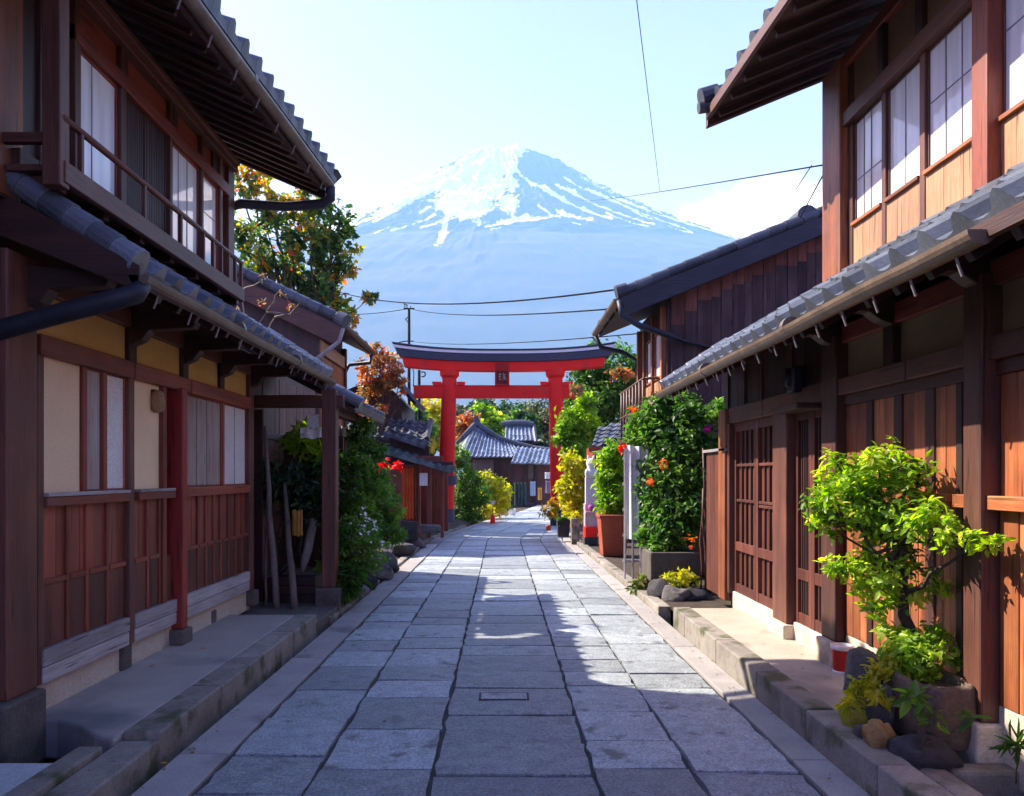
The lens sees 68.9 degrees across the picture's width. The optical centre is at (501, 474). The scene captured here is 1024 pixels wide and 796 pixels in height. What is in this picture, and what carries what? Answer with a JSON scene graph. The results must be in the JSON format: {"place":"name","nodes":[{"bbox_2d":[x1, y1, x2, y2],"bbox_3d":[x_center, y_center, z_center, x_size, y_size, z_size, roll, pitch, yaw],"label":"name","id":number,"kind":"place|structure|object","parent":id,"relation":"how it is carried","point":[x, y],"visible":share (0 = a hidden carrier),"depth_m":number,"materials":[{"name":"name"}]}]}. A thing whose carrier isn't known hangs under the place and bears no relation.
{"place":"outdoors","nodes":[
{"label":"outdoors","id":0,"kind":"place"},
{"bbox_2d":[0,763,51,795],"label":"forecourt","id":1,"kind":"structure","parent":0,"point":[13,775],"depth_m":4.06,"materials":[{"name":"grey stone"}]},
{"bbox_2d":[2,746,101,795],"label":"forecourt edging","id":2,"kind":"object","parent":1,"relation":"on","point":[57,772],"visible":0.71,"depth_m":3.88,"materials":[{"name":"stone"}]},
{"bbox_2d":[241,601,336,636],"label":"gateway paving","id":3,"kind":"structure","parent":0,"point":[323,613],"depth_m":9.06,"materials":[{"name":"stone"}]},
{"bbox_2d":[264,528,267,605],"bbox_3d":[-2.982,1.198,9.471,0.051,1.030,0.284,0,0,-13],"label":"leaning pole","id":4,"kind":"object","parent":3,"relation":"on","point":[265,585],"visible":0.89,"depth_m":9.45,"materials":[{"name":"wood"}]},
{"bbox_2d":[264,426,279,607],"bbox_3d":[-2.915,0.546,9.438,0.092,2.340,0.542,0,0,-36],"label":"leaning pole","id":5,"kind":"object","parent":3,"relation":"on","point":[274,572],"visible":0.91,"depth_m":9.39,"materials":[{"name":"brown wood"}]},
{"bbox_2d":[283,483,297,608],"bbox_3d":[-2.662,0.908,9.389,0.088,1.622,0.533,0,0,-32],"label":"leaning pole","id":6,"kind":"object","parent":3,"relation":"on","point":[292,580],"visible":0.91,"depth_m":9.35,"materials":[{"name":"brown wood"}]},
{"bbox_2d":[267,574,320,602],"bbox_3d":[-2.725,1.488,9.780,0.650,0.325,0.320,0,0,0],"label":"planter box","id":7,"kind":"object","parent":3,"relation":"on","point":[307,585],"visible":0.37,"depth_m":9.62,"materials":[{"name":"brown wood"}]},
{"bbox_2d":[301,517,316,571],"bbox_3d":[-2.536,0.918,9.836,0.130,0.706,0.253,0,0,40],"label":"driftwood log","id":8,"kind":"object","parent":7,"relation":"on","point":[308,543],"visible":0.96,"depth_m":9.80,"materials":[{"name":"grey wood"}]},
{"bbox_2d":[41,477,672,762],"bbox_3d":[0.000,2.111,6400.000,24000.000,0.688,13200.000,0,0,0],"label":"ground","id":9,"kind":"structure","parent":0,"point":[53,760],"depth_m":11.96,"materials":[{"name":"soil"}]},
{"bbox_2d":[0,0,341,762],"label":"town house","id":10,"kind":"structure","parent":9,"relation":"on","point":[134,134],"depth_m":5.58,"materials":[{"name":"brown wood"}]},
{"bbox_2d":[87,368,101,490],"bbox_3d":[-3.002,-0.325,5.475,0.035,0.890,0.220,0,0,0],"label":"window","id":11,"kind":"structure","parent":10,"relation":"in","point":[94,377],"depth_m":5.50,"materials":[{"name":"white paper"}]},
{"bbox_2d":[81,51,116,196],"bbox_3d":[-2.888,-2.435,5.317,0.035,0.930,0.535,0,0,0],"label":"window","id":12,"kind":"structure","parent":10,"relation":"in","point":[98,92],"depth_m":5.36,"materials":[{"name":"white paper"}]},
{"bbox_2d":[107,373,124,489],"bbox_3d":[-3.002,-0.325,5.785,0.035,0.890,0.290,0,0,0],"label":"window","id":13,"kind":"structure","parent":10,"relation":"in","point":[115,384],"depth_m":5.80,"materials":[{"name":"white paper"}]},
{"bbox_2d":[173,143,198,255],"bbox_3d":[-2.888,-2.435,6.770,0.035,0.930,0.620,0,0,0],"label":"window","id":14,"kind":"structure","parent":10,"relation":"in","point":[185,174],"depth_m":6.84,"materials":[{"name":"white paper"}]},
{"bbox_2d":[188,394,221,486],"bbox_3d":[-3.002,-0.325,7.475,0.035,0.890,0.990,0,0,0],"label":"window","id":15,"kind":"structure","parent":10,"relation":"in","point":[204,415],"depth_m":7.54,"materials":[{"name":"white paper"}]},
{"bbox_2d":[204,175,216,268],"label":"window","id":16,"kind":"structure","parent":10,"relation":"in","point":[210,190],"depth_m":7.38,"materials":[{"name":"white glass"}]},
{"bbox_2d":[224,403,245,485],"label":"window","id":17,"kind":"structure","parent":10,"relation":"in","point":[235,417],"depth_m":8.42,"materials":[{"name":"white paper"}]},
{"bbox_2d":[234,165,365,328],"bbox_3d":[-8.954,-5.498,31.314,4.281,15.140,5.696,0,0,41],"label":"broadleaf tree","id":18,"kind":"object","parent":9,"relation":"on","point":[324,240],"visible":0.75,"depth_m":31.32,"materials":[{"name":"green plant"}]},
{"bbox_2d":[347,289,379,313],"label":"leafy branch","id":19,"kind":"object","parent":18,"relation":"attached to","point":[368,294],"visible":0.85,"depth_m":30.91,"materials":[{"name":"green plant"}]},
{"bbox_2d":[404,303,413,406],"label":"utility pole","id":20,"kind":"object","parent":9,"relation":"on","point":[409,380],"visible":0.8,"depth_m":44.93,"materials":[{"name":"wood"}]},
{"bbox_2d":[412,308,606,315],"bbox_3d":[-1.599,-6.614,29.750,0.031,6.795,31.503,0,0,-14],"label":"overhead cable","id":21,"kind":"object","parent":20,"relation":"attached to","point":[525,314],"visible":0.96,"depth_m":20.25,"materials":[{"name":"rubber"}]},
{"bbox_2d":[413,406,439,450],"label":"forest tree","id":22,"kind":"object","parent":9,"relation":"on","point":[425,418],"visible":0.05,"depth_m":54.25,"materials":[{"name":"green plant"}]},
{"bbox_2d":[411,399,458,455],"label":"forest tree","id":23,"kind":"object","parent":9,"relation":"on","point":[433,409],"visible":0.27,"depth_m":69.09,"materials":[{"name":"yellow plant"}]},
{"bbox_2d":[455,409,480,458],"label":"forest tree","id":24,"kind":"object","parent":9,"relation":"on","point":[465,421],"visible":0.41,"depth_m":73.56,"materials":[{"name":"orange plant"}]},
{"bbox_2d":[468,401,510,436],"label":"forest tree","id":25,"kind":"object","parent":9,"relation":"on","point":[491,418],"visible":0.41,"depth_m":75.73,"materials":[{"name":"green plant"}]},
{"bbox_2d":[43,525,953,795],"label":"kerb","id":26,"kind":"structure","parent":9,"relation":"on","point":[171,729],"depth_m":4.97,"materials":[{"name":"stone"}]},
{"bbox_2d":[332,558,373,607],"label":"fern","id":27,"kind":"object","parent":26,"relation":"on","point":[352,578],"visible":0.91,"depth_m":9.57,"materials":[{"name":"green plant"}]},
{"bbox_2d":[582,477,597,544],"bbox_3d":[2.211,0.897,18.567,0.336,1.662,0.565,0,0,0],"label":"street stand","id":28,"kind":"object","parent":26,"relation":"on","point":[589,536],"visible":0.88,"depth_m":18.45,"materials":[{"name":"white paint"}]},
{"bbox_2d":[623,457,665,578],"bbox_3d":[2.299,0.515,11.643,0.807,2.230,0.046,0,0,0],"label":"trellis screen","id":29,"kind":"object","parent":26,"relation":"on","point":[625,536],"visible":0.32,"depth_m":11.62,"materials":[{"name":"grey wood"}]},
{"bbox_2d":[838,694,867,726],"bbox_3d":[2.133,1.458,4.491,0.187,0.258,0.145,0,0,0],"label":"garden rock","id":30,"kind":"object","parent":26,"relation":"on","point":[855,717],"visible":0.48,"depth_m":4.44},
{"bbox_2d":[866,684,895,727],"bbox_3d":[2.234,1.372,4.394,0.121,0.287,0.159,0,0,-39],"label":"garden rock","id":31,"kind":"object","parent":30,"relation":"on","point":[879,711],"visible":0.51,"depth_m":4.35,"materials":[{"name":"grey stone"}]},
{"bbox_2d":[862,719,895,747],"bbox_3d":[2.103,1.466,4.144,0.168,0.205,0.144,0,0,0],"label":"garden rock","id":32,"kind":"object","parent":26,"relation":"on","point":[877,733],"visible":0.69,"depth_m":4.12,"materials":[{"name":"brown stone"}]},
{"bbox_2d":[887,733,963,770],"bbox_3d":[2.270,1.516,4.042,0.363,0.268,0.290,0,0,0],"label":"garden rock","id":33,"kind":"object","parent":26,"relation":"on","point":[941,754],"visible":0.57,"depth_m":3.95,"materials":[{"name":"grey stone"}]},
{"bbox_2d":[455,415,549,504],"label":"house","id":34,"kind":"structure","parent":9,"relation":"on","point":[511,461],"depth_m":54.60,"materials":[{"name":"grey tile"}]},
{"bbox_2d":[391,341,615,525],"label":"torii gate","id":35,"kind":"structure","parent":9,"relation":"on","point":[553,364],"depth_m":27.76,"materials":[{"name":"paint"}]},
{"bbox_2d":[485,399,531,433],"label":"forest tree","id":36,"kind":"object","parent":9,"relation":"on","point":[504,407],"visible":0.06,"depth_m":95.30,"materials":[{"name":"green plant"}]},
{"bbox_2d":[501,420,537,444],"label":"house","id":37,"kind":"structure","parent":9,"relation":"on","point":[524,431],"depth_m":67.16,"materials":[{"name":"grey tile"}]},
{"bbox_2d":[513,483,526,505],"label":"bamboo screen","id":38,"kind":"object","parent":9,"relation":"on","point":[520,494],"visible":0.98,"depth_m":48.99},
{"bbox_2d":[502,402,542,436],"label":"forest tree","id":39,"kind":"object","parent":9,"relation":"on","point":[516,414],"visible":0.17,"depth_m":79.36,"materials":[{"name":"green plant"}]},
{"bbox_2d":[523,399,548,441],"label":"forest tree","id":40,"kind":"object","parent":9,"relation":"on","point":[543,419],"visible":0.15,"depth_m":81.87,"materials":[{"name":"green plant"}]},
{"bbox_2d":[656,0,1023,792],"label":"town house","id":41,"kind":"structure","parent":9,"relation":"on","point":[902,322],"depth_m":5.07,"materials":[{"name":"brown wood"}]},
{"bbox_2d":[579,164,821,200],"bbox_3d":[4.640,-12.469,33.500,0.015,19.132,53.098,0,0,3],"label":"overhead cable","id":42,"kind":"object","parent":41,"relation":"attached to","point":[728,180],"visible":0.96,"depth_m":10.20,"materials":[{"name":"rubber"}]},
{"bbox_2d":[734,419,755,600],"bbox_3d":[2.730,0.380,8.290,0.060,1.940,0.740,0,0,0],"label":"door","id":43,"kind":"structure","parent":41,"relation":"in","point":[744,432],"depth_m":8.38,"materials":[{"name":"brown wood"}]},
{"bbox_2d":[756,415,772,609],"bbox_3d":[2.730,0.380,7.570,0.060,1.940,0.700,0,0,0],"label":"door","id":44,"kind":"structure","parent":41,"relation":"in","point":[764,426],"depth_m":7.70,"materials":[{"name":"brown wood"}]},
{"bbox_2d":[795,411,811,628],"bbox_3d":[2.730,0.380,6.680,0.060,1.940,0.360,0,0,0],"label":"door","id":45,"kind":"structure","parent":41,"relation":"in","point":[803,421],"depth_m":6.71,"materials":[{"name":"brown wood"}]},
{"bbox_2d":[812,409,821,633],"bbox_3d":[2.730,0.380,6.310,0.060,1.940,0.380,0,0,0],"label":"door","id":46,"kind":"structure","parent":41,"relation":"in","point":[817,414],"depth_m":6.44,"materials":[{"name":"brown wood"}]},
{"bbox_2d":[830,642,853,674],"bbox_3d":[2.600,1.406,5.700,0.164,0.216,0.164,0,0,0],"label":"fire bucket","id":47,"kind":"object","parent":41,"relation":"on","point":[839,650],"visible":0.7,"depth_m":5.65,"materials":[{"name":"red plastic"}]},
{"bbox_2d":[843,646,878,698],"bbox_3d":[2.327,1.281,4.768,0.262,0.351,0.234,0,0,0],"label":"garden rock","id":48,"kind":"object","parent":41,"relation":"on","point":[856,658],"visible":0.45,"depth_m":4.71,"materials":[{"name":"grey stone"}]},
{"bbox_2d":[855,97,881,219],"bbox_3d":[2.760,-2.340,5.577,0.030,0.780,0.445,0,0,0],"label":"window","id":49,"kind":"structure","parent":41,"relation":"in","point":[868,129],"depth_m":5.60,"materials":[{"name":"white paper"}]},
{"bbox_2d":[888,59,919,195],"bbox_3d":[2.760,-2.340,5.085,0.030,0.780,0.430,0,0,0],"label":"window","id":50,"kind":"structure","parent":41,"relation":"in","point":[904,96],"depth_m":5.10,"materials":[{"name":"white paper"}]},
{"bbox_2d":[882,661,976,750],"bbox_3d":[2.474,1.334,4.358,0.354,0.376,0.601,0,0,0],"label":"stone trough","id":51,"kind":"object","parent":41,"relation":"on","point":[950,693],"visible":0.41,"depth_m":4.08,"materials":[{"name":"stone"}]},
{"bbox_2d":[833,646,904,716],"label":"ground plant","id":52,"kind":"object","parent":51,"relation":"in","point":[869,686],"visible":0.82,"depth_m":4.43,"materials":[{"name":"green plant"}]},
{"bbox_2d":[798,435,1016,632],"bbox_3d":[2.459,0.452,4.490,0.650,1.396,1.300,0,0,-35],"label":"bonsai tree","id":53,"kind":"object","parent":51,"relation":"in","point":[881,520],"visible":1,"depth_m":4.58,"materials":[{"name":"green plant"}]},
{"bbox_2d":[869,620,962,685],"bbox_3d":[2.506,1.065,4.475,0.448,0.404,0.491,0,0,-31],"label":"shrub","id":54,"kind":"object","parent":51,"relation":"in","point":[917,650],"visible":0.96,"depth_m":4.40,"materials":[{"name":"green plant"}]},
{"bbox_2d":[928,7,971,166],"bbox_3d":[2.760,-2.340,4.520,0.030,0.780,0.580,0,0,0],"label":"window","id":55,"kind":"structure","parent":41,"relation":"in","point":[950,58],"depth_m":4.58,"materials":[{"name":"white paper"}]},
{"bbox_2d":[1003,0,1023,112],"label":"window","id":56,"kind":"structure","parent":41,"relation":"in","point":[1013,10],"depth_m":4.02,"materials":[{"name":"white paper"}]},
{"bbox_2d":[919,763,1023,795],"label":"sidewalk","id":57,"kind":"structure","parent":9,"relation":"on","point":[982,779],"depth_m":3.89,"materials":[{"name":"grey stone"}]},
{"bbox_2d":[985,716,1023,783],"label":"grass tuft","id":58,"kind":"object","parent":57,"relation":"on","point":[1007,744],"visible":1,"depth_m":3.72,"materials":[{"name":"green plant"}]},
{"bbox_2d":[234,143,740,474],"bbox_3d":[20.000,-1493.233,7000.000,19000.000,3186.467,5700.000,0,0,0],"label":"mountain","id":59,"kind":"structure","parent":0,"point":[515,221],"depth_m":5934.02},
{"bbox_2d":[267,506,730,609],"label":"garden earth","id":60,"kind":"structure","parent":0,"point":[714,600],"depth_m":13.60,"materials":[{"name":"soil"}]},
{"bbox_2d":[255,449,344,576],"bbox_3d":[-2.762,0.662,9.937,1.421,1.995,0.928,0,0,0],"label":"shrub","id":61,"kind":"object","parent":60,"relation":"on","point":[311,505],"visible":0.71,"depth_m":9.79,"materials":[{"name":"green plant"}]},
{"bbox_2d":[232,264,375,485],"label":"gabled house","id":62,"kind":"structure","parent":60,"relation":"on","point":[321,332],"depth_m":20.01,"materials":[{"name":"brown wood"}]},
{"bbox_2d":[274,416,340,566],"bbox_3d":[-2.640,0.226,10.128,0.894,2.062,0.664,0,0,0],"label":"leafy plant","id":63,"kind":"object","parent":60,"relation":"on","point":[312,446],"visible":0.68,"depth_m":10.01,"materials":[{"name":"green plant"}]},
{"bbox_2d":[242,346,385,609],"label":"garden gate","id":64,"kind":"structure","parent":60,"relation":"on","point":[333,402],"depth_m":9.53,"materials":[{"name":"brown wood"}]},
{"bbox_2d":[236,272,299,352],"bbox_3d":[-3.348,-2.155,10.599,1.084,1.437,0.566,0,0,0],"label":"bare shrub","id":65,"kind":"object","parent":64,"relation":"on","point":[283,295],"visible":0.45,"depth_m":10.57,"materials":[{"name":"brown plant"}]},
{"bbox_2d":[292,510,302,536],"bbox_3d":[-2.623,0.624,9.604,0.130,0.349,0.063,0,0,0],"label":"hanging cloth","id":66,"kind":"object","parent":64,"relation":"hanging from","point":[297,523],"visible":1,"depth_m":9.60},
{"bbox_2d":[300,427,321,438],"bbox_3d":[-2.501,-0.545,9.855,0.303,0.153,0.054,0,0,0],"label":"hanging towel","id":67,"kind":"object","parent":64,"relation":"hanging from","point":[309,433],"visible":0.94,"depth_m":9.85,"materials":[{"name":"white fabric"}]},
{"bbox_2d":[319,507,392,577],"bbox_3d":[-1.953,1.097,10.096,0.936,1.339,0.867,0,0,0],"label":"flowering shrub","id":68,"kind":"object","parent":60,"relation":"on","point":[362,549],"visible":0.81,"depth_m":9.99,"materials":[{"name":"green plant"}]},
{"bbox_2d":[316,416,396,541],"bbox_3d":[-1.961,0.438,10.774,0.888,2.640,1.416,0,0,16],"label":"climbing shrub","id":69,"kind":"object","parent":60,"relation":"on","point":[361,487],"visible":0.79,"depth_m":10.56,"materials":[{"name":"green plant"}]},
{"bbox_2d":[353,341,408,500],"bbox_3d":[-4.072,-1.321,24.880,2.015,6.363,1.582,0,0,0],"label":"maple tree","id":70,"kind":"object","parent":60,"relation":"on","point":[380,361],"visible":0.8,"depth_m":24.87,"materials":[{"name":"orange plant"}]},
{"bbox_2d":[370,557,393,581],"bbox_3d":[-2.167,1.637,12.778,0.715,0.448,0.896,0,0,0],"label":"bank rock","id":71,"kind":"object","parent":60,"relation":"on","point":[387,572],"visible":0.27,"depth_m":12.46,"materials":[{"name":"grey stone"}]},
{"bbox_2d":[372,551,399,572],"bbox_3d":[-2.278,1.638,13.507,0.715,0.537,0.839,0,0,-44],"label":"bank rock","id":72,"kind":"object","parent":60,"relation":"on","point":[393,564],"visible":0.15,"depth_m":13.39,"materials":[{"name":"grey stone"}]},
{"bbox_2d":[347,370,432,517],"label":"house","id":73,"kind":"structure","parent":60,"relation":"on","point":[402,420],"depth_m":26.03,"materials":[{"name":"grey wood"}]},
{"bbox_2d":[370,457,409,552],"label":"shrub","id":74,"kind":"object","parent":60,"relation":"on","point":[394,534],"visible":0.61,"depth_m":12.91,"materials":[{"name":"green plant"}]},
{"bbox_2d":[390,541,415,557],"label":"bank rock","id":75,"kind":"object","parent":60,"relation":"on","point":[406,549],"visible":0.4,"depth_m":16.20,"materials":[{"name":"grey stone"}]},
{"bbox_2d":[400,520,417,540],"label":"stone block","id":76,"kind":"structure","parent":60,"relation":"on","point":[411,527],"depth_m":17.60,"materials":[{"name":"grey stone"}]},
{"bbox_2d":[383,428,454,537],"bbox_3d":[-2.384,0.191,22.221,2.090,3.218,3.157,0,0,0],"label":"curtained hut","id":77,"kind":"object","parent":60,"relation":"on","point":[421,481],"visible":0.91,"depth_m":21.24,"materials":[{"name":"red wood"}]},
{"bbox_2d":[419,524,440,532],"bbox_3d":[-1.918,1.435,20.050,0.613,0.244,1.147,0,0,-5],"label":"hut step","id":78,"kind":"object","parent":60,"relation":"on","point":[427,528],"visible":1,"depth_m":19.50,"materials":[{"name":"grey stone"}]},
{"bbox_2d":[454,441,493,526],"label":"shrub","id":79,"kind":"object","parent":60,"relation":"on","point":[470,499],"visible":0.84,"depth_m":29.73,"materials":[{"name":"green plant"}]},
{"bbox_2d":[473,468,513,522],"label":"shrub","id":80,"kind":"object","parent":60,"relation":"on","point":[499,493],"visible":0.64,"depth_m":32.78,"materials":[{"name":"yellow plant"}]},
{"bbox_2d":[552,448,586,527],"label":"shrub","id":81,"kind":"object","parent":60,"relation":"on","point":[570,488],"visible":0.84,"depth_m":21.38,"materials":[{"name":"yellow plant"}]},
{"bbox_2d":[550,389,606,526],"bbox_3d":[2.555,-0.572,25.011,1.871,4.661,1.428,0,0,-24],"label":"bushy tree","id":82,"kind":"object","parent":60,"relation":"on","point":[575,431],"visible":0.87,"depth_m":24.72,"materials":[{"name":"green plant"}]},
{"bbox_2d":[563,336,636,442],"bbox_3d":[4.388,-2.069,28.347,4.413,7.709,8.078,0,0,0],"label":"broadleaf tree","id":83,"kind":"object","parent":60,"relation":"on","point":[620,374],"visible":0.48,"depth_m":30.29,"materials":[{"name":"green plant"}]},
{"bbox_2d":[587,420,628,532],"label":"market shed","id":84,"kind":"structure","parent":60,"relation":"on","point":[613,430],"depth_m":19.57,"materials":[{"name":"tile"}]},
{"bbox_2d":[595,514,626,555],"bbox_3d":[2.389,1.292,16.000,0.660,0.871,0.680,0,0,0],"label":"red planter","id":85,"kind":"object","parent":60,"relation":"on","point":[611,533],"visible":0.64,"depth_m":15.72,"materials":[{"name":"ceramic"}]},
{"bbox_2d":[590,437,623,514],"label":"shrub","id":86,"kind":"object","parent":85,"relation":"in","point":[609,482],"visible":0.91,"depth_m":16.36,"materials":[{"name":"green plant"}]},
{"bbox_2d":[624,571,648,594],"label":"ground plant","id":87,"kind":"object","parent":60,"relation":"on","point":[640,581],"visible":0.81,"depth_m":10.86,"materials":[{"name":"green plant"}]},
{"bbox_2d":[647,578,667,598],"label":"bed rock","id":88,"kind":"object","parent":60,"relation":"on","point":[655,588],"visible":0.52,"depth_m":10.14,"materials":[{"name":"grey stone"}]},
{"bbox_2d":[641,548,699,587],"bbox_3d":[2.461,1.416,10.910,0.703,0.631,0.720,0,0,0],"label":"stone trough","id":89,"kind":"object","parent":60,"relation":"on","point":[655,565],"visible":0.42,"depth_m":10.55,"materials":[{"name":"stone"}]},
{"bbox_2d":[617,389,724,551],"bbox_3d":[2.577,-0.010,11.255,1.701,2.598,1.444,0,0,16],"label":"flowering bush","id":90,"kind":"object","parent":89,"relation":"in","point":[674,482],"visible":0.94,"depth_m":11.04,"materials":[{"name":"green plant"}]},
{"bbox_2d":[624,445,648,539],"bbox_3d":[2.086,0.279,11.504,0.394,1.466,0.132,0,0,0],"label":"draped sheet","id":91,"kind":"object","parent":90,"relation":"hanging from","point":[632,454],"visible":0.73,"depth_m":11.50,"materials":[{"name":"white fabric"}]},
{"bbox_2d":[661,585,689,611],"bbox_3d":[2.340,1.655,9.983,0.397,0.343,0.270,0,0,0],"label":"bed rock","id":92,"kind":"object","parent":60,"relation":"on","point":[670,593],"visible":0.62,"depth_m":9.92,"materials":[{"name":"grey stone"}]},
{"bbox_2d":[659,567,699,588],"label":"ground plant","id":93,"kind":"object","parent":60,"relation":"on","point":[686,577],"visible":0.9,"depth_m":10.22,"materials":[{"name":"yellow plant"}]},
{"bbox_2d":[682,587,708,600],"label":"bed rock","id":94,"kind":"object","parent":60,"relation":"on","point":[697,594],"visible":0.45,"depth_m":9.97,"materials":[{"name":"grey stone"}]},
{"bbox_2d":[699,448,713,592],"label":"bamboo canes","id":95,"kind":"object","parent":60,"relation":"on","point":[704,513],"visible":0.62,"depth_m":10.43,"materials":[{"name":"brown wood"}]},
{"bbox_2d":[592,205,821,577],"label":"weathered house","id":96,"kind":"structure","parent":60,"relation":"on","point":[688,310],"depth_m":12.30,"materials":[{"name":"brown wood"}]},
{"bbox_2d":[328,288,613,304],"bbox_3d":[-2.715,-5.757,22.701,0.033,5.205,23.174,0,0,-27],"label":"overhead cable","id":97,"kind":"object","parent":96,"relation":"attached to","point":[489,302],"visible":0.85,"depth_m":17.60,"materials":[{"name":"rubber"}]},
{"bbox_2d":[646,339,650,385],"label":"window","id":98,"kind":"structure","parent":96,"relation":"in","point":[648,345],"depth_m":13.83,"materials":[{"name":"white glass"}]},
{"bbox_2d":[655,335,659,380],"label":"window","id":99,"kind":"structure","parent":96,"relation":"in","point":[657,338],"depth_m":13.03,"materials":[{"name":"white glass"}]},
{"bbox_2d":[131,516,869,795],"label":"pavement","id":100,"kind":"structure","parent":0,"point":[186,773],"depth_m":5.48,"materials":[{"name":"grey stone"}]},
{"bbox_2d":[556,515,569,536],"bbox_3d":[1.720,1.386,20.395,0.491,0.621,0.449,0,0,0],"label":"stone planter","id":101,"kind":"object","parent":100,"relation":"on","point":[563,525],"visible":0.99,"depth_m":20.24,"materials":[{"name":"grey stone"}]},
{"bbox_2d":[568,510,581,544],"bbox_3d":[1.919,1.372,19.523,0.392,0.921,0.433,0,0,0],"label":"stone planter","id":102,"kind":"object","parent":100,"relation":"on","point":[574,517],"visible":0.98,"depth_m":19.39,"materials":[{"name":"grey stone"}]},
{"bbox_2d":[191,505,822,795],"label":"road","id":103,"kind":"structure","parent":0,"point":[532,746],"depth_m":5.50,"materials":[{"name":"stone"}]},
{"bbox_2d":[479,692,528,700],"bbox_3d":[0.020,1.705,5.710,0.380,0.028,0.180,0,0,0],"label":"drain plate","id":104,"kind":"object","parent":103,"relation":"on","point":[487,696],"visible":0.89,"depth_m":5.69,"materials":[{"name":"metal"}]},
{"bbox_2d":[537,497,560,526],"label":"potted plant","id":105,"kind":"object","parent":103,"relation":"on","point":[553,509],"visible":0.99,"depth_m":22.33,"materials":[{"name":"yellow plant"}]},
{"bbox_2d":[221,0,821,246],"label":"sky","id":106,"kind":"structure","parent":0,"point":[394,92],"materials":[{"name":"blue"}]},
{"bbox_2d":[891,679,991,749],"bbox_3d":[2.283,1.308,3.913,0.461,0.410,0.291,0,0,19],"label":"ground plant","id":107,"kind":"object","parent":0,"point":[914,690],"visible":1,"depth_m":3.93,"materials":[{"name":"green plant"}]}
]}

